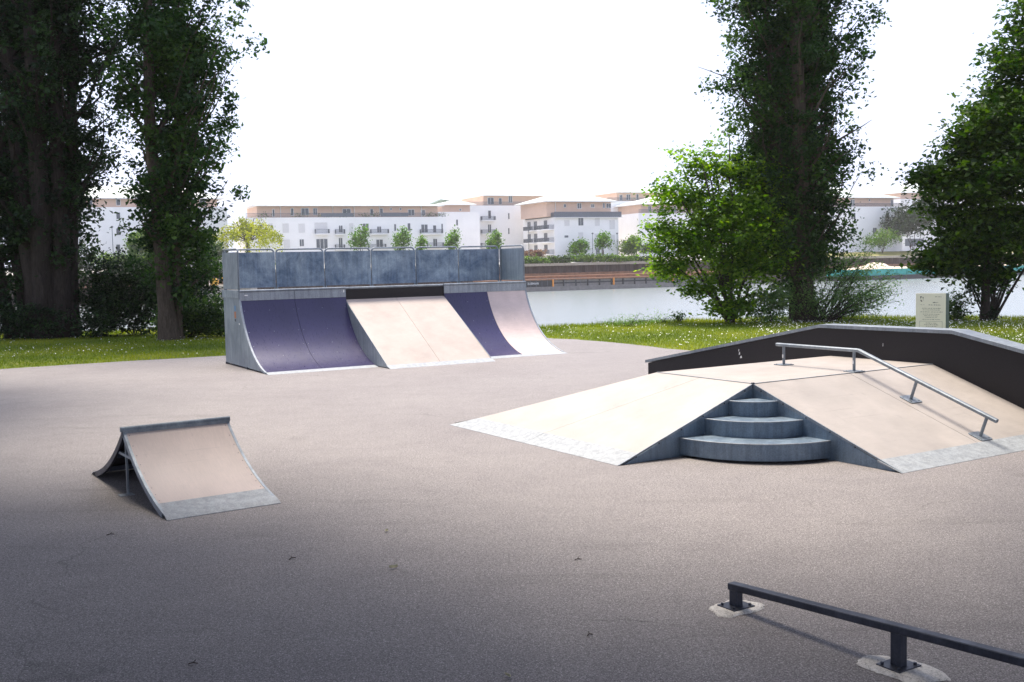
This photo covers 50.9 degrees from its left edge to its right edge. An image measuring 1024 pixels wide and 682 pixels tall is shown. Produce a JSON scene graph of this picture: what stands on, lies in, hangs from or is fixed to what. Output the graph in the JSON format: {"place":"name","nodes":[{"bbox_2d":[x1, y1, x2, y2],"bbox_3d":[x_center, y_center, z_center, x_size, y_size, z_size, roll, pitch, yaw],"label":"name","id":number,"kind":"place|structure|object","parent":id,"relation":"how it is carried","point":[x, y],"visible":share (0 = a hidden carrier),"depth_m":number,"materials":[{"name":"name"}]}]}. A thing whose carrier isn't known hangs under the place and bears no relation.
{"place":"outdoors","nodes":[
{"label":"outdoors","id":0,"kind":"place"},
{"bbox_2d":[6,251,1012,274],"bbox_3d":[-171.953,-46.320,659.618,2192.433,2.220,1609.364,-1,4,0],"label":"bank ground","id":1,"kind":"structure","parent":0,"point":[887,253],"depth_m":292.21,"materials":[{"name":"green plant"}]},
{"bbox_2d":[78,255,93,274],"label":"hedge","id":2,"kind":"object","parent":1,"relation":"on","point":[82,265],"visible":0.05,"depth_m":207.82,"materials":[{"name":"green plant"}]},
{"bbox_2d":[93,250,148,264],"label":"hedge","id":3,"kind":"object","parent":1,"relation":"on","point":[105,254],"visible":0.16,"depth_m":213.74,"materials":[{"name":"green plant"}]},
{"bbox_2d":[107,254,140,281],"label":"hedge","id":4,"kind":"object","parent":1,"relation":"on","point":[123,268],"visible":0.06,"depth_m":212.32,"materials":[{"name":"green plant"}]},
{"bbox_2d":[122,231,150,257],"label":"street tree","id":5,"kind":"object","parent":1,"relation":"on","point":[129,245],"visible":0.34,"depth_m":215.25,"materials":[{"name":"green plant"}]},
{"bbox_2d":[78,186,228,266],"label":"apartment block","id":6,"kind":"structure","parent":1,"relation":"on","point":[114,204],"depth_m":222.59,"materials":[{"name":"white paint"}]},
{"bbox_2d":[116,199,120,205],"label":"window","id":7,"kind":"structure","parent":6,"relation":"in","point":[118,203],"depth_m":223.60,"materials":[{"name":"grey glass"}]},
{"bbox_2d":[206,240,223,261],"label":"street tree","id":8,"kind":"object","parent":1,"relation":"on","point":[217,244],"visible":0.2,"depth_m":220.56,"materials":[{"name":"green plant"}]},
{"bbox_2d":[212,216,283,252],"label":"willow","id":9,"kind":"object","parent":1,"relation":"on","point":[247,232],"visible":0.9,"depth_m":224.98,"materials":[{"name":"green plant"}]},
{"bbox_2d":[234,196,446,260],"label":"apartment block","id":10,"kind":"structure","parent":1,"relation":"on","point":[323,223],"depth_m":245.68,"materials":[{"name":"white paint"}]},
{"bbox_2d":[299,239,303,246],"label":"window","id":11,"kind":"structure","parent":10,"relation":"in","point":[301,241],"depth_m":241.30,"materials":[{"name":"grey glass"}]},
{"bbox_2d":[301,208,308,214],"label":"window","id":12,"kind":"structure","parent":10,"relation":"in","point":[303,210],"depth_m":242.90,"materials":[{"name":"grey glass"}]},
{"bbox_2d":[316,239,327,248],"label":"window","id":13,"kind":"structure","parent":10,"relation":"in","point":[320,243],"depth_m":243.13,"materials":[{"name":"grey glass"}]},
{"bbox_2d":[338,238,342,247],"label":"window","id":14,"kind":"structure","parent":10,"relation":"in","point":[340,240],"depth_m":244.80,"materials":[{"name":"grey glass"}]},
{"bbox_2d":[342,209,350,212],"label":"window","id":15,"kind":"structure","parent":10,"relation":"in","point":[343,210],"depth_m":246.66,"materials":[{"name":"grey glass"}]},
{"bbox_2d":[376,239,382,246],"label":"window","id":16,"kind":"structure","parent":10,"relation":"in","point":[378,241],"depth_m":248.35,"materials":[{"name":"grey glass"}]},
{"bbox_2d":[407,223,410,230],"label":"window","id":17,"kind":"structure","parent":10,"relation":"in","point":[408,224],"depth_m":250.91,"materials":[{"name":"grey glass"}]},
{"bbox_2d":[408,209,414,215],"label":"window","id":18,"kind":"structure","parent":10,"relation":"in","point":[410,211],"depth_m":252.70,"materials":[{"name":"grey glass"}]},
{"bbox_2d":[421,224,427,232],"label":"window","id":19,"kind":"structure","parent":10,"relation":"in","point":[423,226],"depth_m":252.39,"materials":[{"name":"grey glass"}]},
{"bbox_2d":[348,224,370,250],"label":"street tree","id":20,"kind":"object","parent":1,"relation":"on","point":[359,239],"visible":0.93,"depth_m":240.93,"materials":[{"name":"green plant"}]},
{"bbox_2d":[390,225,413,249],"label":"street tree","id":21,"kind":"object","parent":1,"relation":"on","point":[399,238],"visible":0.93,"depth_m":244.62,"materials":[{"name":"green plant"}]},
{"bbox_2d":[412,235,429,249],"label":"street tree","id":22,"kind":"object","parent":1,"relation":"on","point":[422,241],"visible":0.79,"depth_m":244.56,"materials":[{"name":"green plant"}]},
{"bbox_2d":[444,224,463,249],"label":"street tree","id":23,"kind":"object","parent":1,"relation":"on","point":[451,240],"visible":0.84,"depth_m":249.69,"materials":[{"name":"green plant"}]},
{"bbox_2d":[430,199,479,249],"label":"apartment block","id":24,"kind":"structure","parent":1,"relation":"on","point":[462,217],"depth_m":267.40,"materials":[{"name":"white paint"}]},
{"bbox_2d":[485,229,504,248],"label":"street tree","id":25,"kind":"object","parent":1,"relation":"on","point":[495,240],"visible":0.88,"depth_m":251.50,"materials":[{"name":"green plant"}]},
{"bbox_2d":[457,184,550,258],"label":"apartment block","id":26,"kind":"structure","parent":1,"relation":"on","point":[497,209],"depth_m":280.56,"materials":[{"name":"white paint"}]},
{"bbox_2d":[487,197,493,203],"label":"window","id":27,"kind":"structure","parent":26,"relation":"in","point":[489,199],"depth_m":279.85,"materials":[{"name":"grey glass"}]},
{"bbox_2d":[524,248,546,257],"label":"hedge","id":28,"kind":"object","parent":1,"relation":"on","point":[538,252],"visible":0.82,"depth_m":255.71,"materials":[{"name":"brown plant"}]},
{"bbox_2d":[524,254,550,263],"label":"hedge","id":29,"kind":"object","parent":1,"relation":"on","point":[535,260],"visible":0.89,"depth_m":248.18,"materials":[{"name":"green plant"}]},
{"bbox_2d":[544,253,573,262],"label":"hedge","id":30,"kind":"object","parent":1,"relation":"on","point":[562,259],"visible":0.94,"depth_m":250.90,"materials":[{"name":"green plant"}]},
{"bbox_2d":[514,192,622,258],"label":"apartment block","id":31,"kind":"structure","parent":1,"relation":"on","point":[555,224],"depth_m":265.46,"materials":[{"name":"white paint"}]},
{"bbox_2d":[534,233,537,242],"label":"window","id":32,"kind":"structure","parent":31,"relation":"in","point":[536,234],"depth_m":271.50,"materials":[{"name":"grey glass"}]},
{"bbox_2d":[578,218,583,225],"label":"window","id":33,"kind":"structure","parent":31,"relation":"in","point":[580,220],"depth_m":263.85,"materials":[{"name":"grey glass"}]},
{"bbox_2d":[566,237,590,255],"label":"street tree","id":34,"kind":"object","parent":1,"relation":"on","point":[578,246],"visible":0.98,"depth_m":259.13,"materials":[{"name":"green plant"}]},
{"bbox_2d":[570,252,627,261],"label":"hedge","id":35,"kind":"object","parent":1,"relation":"on","point":[591,258],"visible":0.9,"depth_m":254.75,"materials":[{"name":"green plant"}]},
{"bbox_2d":[594,230,614,254],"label":"street tree","id":36,"kind":"object","parent":1,"relation":"on","point":[603,240],"visible":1,"depth_m":259.30,"materials":[{"name":"green plant"}]},
{"bbox_2d":[589,183,662,211],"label":"apartment block","id":37,"kind":"structure","parent":1,"relation":"on","point":[621,194],"depth_m":292.41,"materials":[{"name":"white paint"}]},
{"bbox_2d":[620,255,636,261],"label":"hedge","id":38,"kind":"object","parent":1,"relation":"on","point":[630,258],"visible":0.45,"depth_m":258.01,"materials":[{"name":"green plant"}]},
{"bbox_2d":[616,233,646,256],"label":"street tree","id":39,"kind":"object","parent":1,"relation":"on","point":[628,247],"visible":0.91,"depth_m":264.33,"materials":[{"name":"green plant"}]},
{"bbox_2d":[633,253,653,260],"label":"hedge","id":40,"kind":"object","parent":1,"relation":"on","point":[642,258],"visible":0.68,"depth_m":259.90,"materials":[{"name":"green plant"}]},
{"bbox_2d":[638,242,660,253],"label":"hedge","id":41,"kind":"object","parent":1,"relation":"on","point":[644,249],"visible":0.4,"depth_m":268.44,"materials":[{"name":"green plant"}]},
{"bbox_2d":[614,197,707,256],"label":"apartment block","id":42,"kind":"structure","parent":1,"relation":"on","point":[632,213],"depth_m":278.73,"materials":[{"name":"white paint"}]},
{"bbox_2d":[718,187,901,251],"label":"apartment block","id":43,"kind":"structure","parent":1,"relation":"on","point":[870,206],"depth_m":301.76,"materials":[{"name":"white paint"}]},
{"bbox_2d":[858,225,905,252],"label":"street tree","id":44,"kind":"object","parent":1,"relation":"on","point":[882,238],"visible":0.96,"depth_m":293.66,"materials":[{"name":"green plant"}]},
{"bbox_2d":[880,196,937,250],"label":"street tree","id":45,"kind":"object","parent":1,"relation":"on","point":[904,221],"visible":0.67,"depth_m":297.09,"materials":[{"name":"green plant"}]},
{"bbox_2d":[873,184,1022,250],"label":"apartment block","id":46,"kind":"structure","parent":1,"relation":"on","point":[895,191],"depth_m":319.02,"materials":[{"name":"white paint"}]},
{"bbox_2d":[905,239,923,245],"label":"garage door","id":47,"kind":"structure","parent":46,"relation":"in","point":[907,243],"depth_m":318.04,"materials":[{"name":"paint"}]},
{"bbox_2d":[0,0,1022,267],"label":"sky","id":48,"kind":"structure","parent":0,"point":[410,101],"materials":[{"name":"white"}]},
{"bbox_2d":[0,338,1023,681],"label":"pavement","id":49,"kind":"structure","parent":0,"point":[484,542],"depth_m":9.37,"materials":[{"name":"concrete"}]},
{"bbox_2d":[92,416,280,520],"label":"launch ramp","id":50,"kind":"structure","parent":49,"relation":"on","point":[191,468],"depth_m":11.67,"materials":[{"name":"metal"}]},
{"bbox_2d":[222,245,565,374],"bbox_3d":[-2.798,-0.984,27.598,8.140,2.922,4.250,-4,5,-30],"label":"quarter pipe","id":51,"kind":"object","parent":49,"relation":"on","point":[275,331],"visible":1,"depth_m":27.61,"materials":[{"name":"metal"}]},
{"bbox_2d":[709,600,764,617],"bbox_3d":[1.579,1.884,7.616,0.439,0.021,0.302,-4,5,-32],"label":"mortar pad","id":52,"kind":"object","parent":49,"relation":"on","point":[719,611],"visible":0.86,"depth_m":7.53,"materials":[{"name":"grey concrete"}]},
{"bbox_2d":[451,323,1023,473],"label":"fun box","id":53,"kind":"object","parent":49,"relation":"on","point":[746,400],"visible":1,"depth_m":14.42,"materials":[{"name":"metal"}]},
{"bbox_2d":[774,343,998,440],"bbox_3d":[5.053,0.642,14.931,0.240,1.039,3.698,-4,5,-32],"label":"grind rail","id":54,"kind":"object","parent":53,"relation":"on","point":[980,435],"visible":1,"depth_m":14.45,"materials":[{"name":"metal"}]},
{"bbox_2d":[717,581,1023,673],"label":"flat rail","id":55,"kind":"object","parent":49,"relation":"on","point":[898,661],"visible":1,"depth_m":6.45,"materials":[{"name":"metal"}]},
{"bbox_2d":[856,655,950,681],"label":"mortar pad","id":56,"kind":"object","parent":49,"relation":"on","point":[923,672],"visible":0.87,"depth_m":6.36,"materials":[{"name":"grey concrete"}]},
{"bbox_2d":[0,313,1023,368],"bbox_3d":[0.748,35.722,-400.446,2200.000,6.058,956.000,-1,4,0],"label":"ground","id":57,"kind":"structure","parent":0,"point":[202,354],"depth_m":33.92,"materials":[{"name":"green plant"}]},
{"bbox_2d":[0,288,79,339],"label":"shrub","id":58,"kind":"object","parent":57,"relation":"on","point":[16,317],"visible":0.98,"depth_m":38.60,"materials":[{"name":"green plant"}]},
{"bbox_2d":[0,0,139,338],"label":"poplar","id":59,"kind":"object","parent":57,"relation":"on","point":[47,166],"visible":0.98,"depth_m":38.73,"materials":[{"name":"green plant"}]},
{"bbox_2d":[67,304,123,337],"bbox_3d":[-15.073,-0.663,38.896,1.930,1.330,1.696,-3,5,-22],"label":"shrub","id":60,"kind":"object","parent":57,"relation":"on","point":[103,324],"visible":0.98,"depth_m":38.70,"materials":[{"name":"green plant"}]},
{"bbox_2d":[72,244,185,335],"bbox_3d":[-14.128,-1.858,39.749,4.482,3.539,2.734,-1,4,0],"label":"shrub","id":61,"kind":"object","parent":57,"relation":"on","point":[113,292],"visible":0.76,"depth_m":39.47,"materials":[{"name":"green plant"}]},
{"bbox_2d":[85,0,269,340],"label":"poplar","id":62,"kind":"object","parent":57,"relation":"on","point":[176,48],"visible":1,"depth_m":36.34,"materials":[{"name":"green plant"}]},
{"bbox_2d":[139,284,224,337],"bbox_3d":[-11.181,-0.899,37.852,3.743,2.190,2.430,-2,4,-12],"label":"shrub","id":63,"kind":"object","parent":57,"relation":"on","point":[203,318],"visible":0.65,"depth_m":37.54,"materials":[{"name":"green plant"}]},
{"bbox_2d":[137,238,227,322],"bbox_3d":[-13.228,-2.299,43.317,4.440,4.431,2.537,-1,4,0],"label":"shrub","id":64,"kind":"object","parent":57,"relation":"on","point":[205,286],"visible":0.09,"depth_m":43.11,"materials":[{"name":"green plant"}]},
{"bbox_2d":[1,316,1023,356],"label":"daisies","id":65,"kind":"object","parent":57,"relation":"on","point":[699,334],"visible":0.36,"depth_m":35.72,"materials":[{"name":"white plant"}]},
{"bbox_2d":[595,308,656,325],"bbox_3d":[4.228,-0.815,39.615,2.609,0.781,1.222,-1,4,0],"label":"shrub","id":66,"kind":"object","parent":57,"relation":"on","point":[635,323],"visible":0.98,"depth_m":39.51,"materials":[{"name":"green plant"}]},
{"bbox_2d":[650,308,682,322],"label":"shrub","id":67,"kind":"object","parent":57,"relation":"on","point":[662,317],"visible":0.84,"depth_m":40.03,"materials":[{"name":"green plant"}]},
{"bbox_2d":[669,310,692,320],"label":"shrub","id":68,"kind":"object","parent":57,"relation":"on","point":[679,316],"visible":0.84,"depth_m":40.16,"materials":[{"name":"green plant"}]},
{"bbox_2d":[625,128,806,323],"bbox_3d":[7.716,-4.156,39.641,7.098,7.270,4.464,-1,4,0],"label":"bushy tree","id":69,"kind":"object","parent":57,"relation":"on","point":[729,232],"visible":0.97,"depth_m":39.13,"materials":[{"name":"green plant"}]},
{"bbox_2d":[747,278,821,322],"bbox_3d":[9.799,-1.330,39.344,2.744,2.243,1.552,-1,4,0],"label":"shrub","id":70,"kind":"object","parent":57,"relation":"on","point":[770,313],"visible":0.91,"depth_m":39.16,"materials":[{"name":"green plant"}]},
{"bbox_2d":[694,0,891,322],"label":"poplar","id":71,"kind":"object","parent":57,"relation":"on","point":[789,67],"visible":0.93,"depth_m":39.16,"materials":[{"name":"green plant"}]},
{"bbox_2d":[762,235,907,322],"bbox_3d":[11.805,-2.102,39.272,5.384,3.518,4.071,0,4,16],"label":"osier bush","id":72,"kind":"object","parent":57,"relation":"on","point":[837,297],"visible":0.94,"depth_m":39.09,"materials":[{"name":"green plant"}]},
{"bbox_2d":[916,293,948,327],"bbox_3d":[10.408,-0.454,26.635,0.735,1.460,0.234,3,6,42],"label":"notice board","id":73,"kind":"object","parent":57,"relation":"on","point":[932,310],"visible":0.68,"depth_m":26.49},
{"bbox_2d":[887,0,1023,320],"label":"spreading tree","id":74,"kind":"object","parent":57,"relation":"on","point":[988,132],"visible":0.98,"depth_m":37.08,"materials":[{"name":"green plant"}]},
{"bbox_2d":[946,288,975,320],"bbox_3d":[15.816,-1.324,38.367,1.712,1.428,1.350,-1,4,0],"label":"shrub","id":75,"kind":"object","parent":57,"relation":"on","point":[957,311],"visible":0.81,"depth_m":38.21,"materials":[{"name":"green plant"}]},
{"bbox_2d":[958,227,1017,320],"bbox_3d":[16.609,-2.438,37.543,2.326,3.786,1.740,-1,4,0],"label":"ivy trunk","id":76,"kind":"object","parent":57,"relation":"on","point":[986,307],"visible":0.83,"depth_m":37.55,"materials":[{"name":"green plant"}]},
{"bbox_2d":[14,275,1023,329],"bbox_3d":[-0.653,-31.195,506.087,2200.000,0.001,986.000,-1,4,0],"label":"water","id":77,"kind":"structure","parent":0,"point":[568,307],"depth_m":162.06,"materials":[{"name":"grey liquid"}]},
{"bbox_2d":[202,281,256,305],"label":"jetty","id":78,"kind":"object","parent":77,"relation":"in","point":[220,286],"visible":0.08,"depth_m":187.78,"materials":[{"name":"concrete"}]},
{"bbox_2d":[10,253,1022,306],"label":"quay wall","id":79,"kind":"structure","parent":77,"relation":"in","point":[553,269],"depth_m":252.07,"materials":[{"name":"concrete"}]},
{"bbox_2d":[473,271,760,291],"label":"barge","id":80,"kind":"object","parent":77,"relation":"on","point":[580,282],"visible":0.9,"depth_m":240.62,"materials":[{"name":"grey paint"}]},
{"bbox_2d":[821,262,1023,280],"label":"barge","id":81,"kind":"object","parent":77,"relation":"on","point":[904,273],"visible":0.18,"depth_m":274.76,"materials":[{"name":"teal paint"}]}
]}

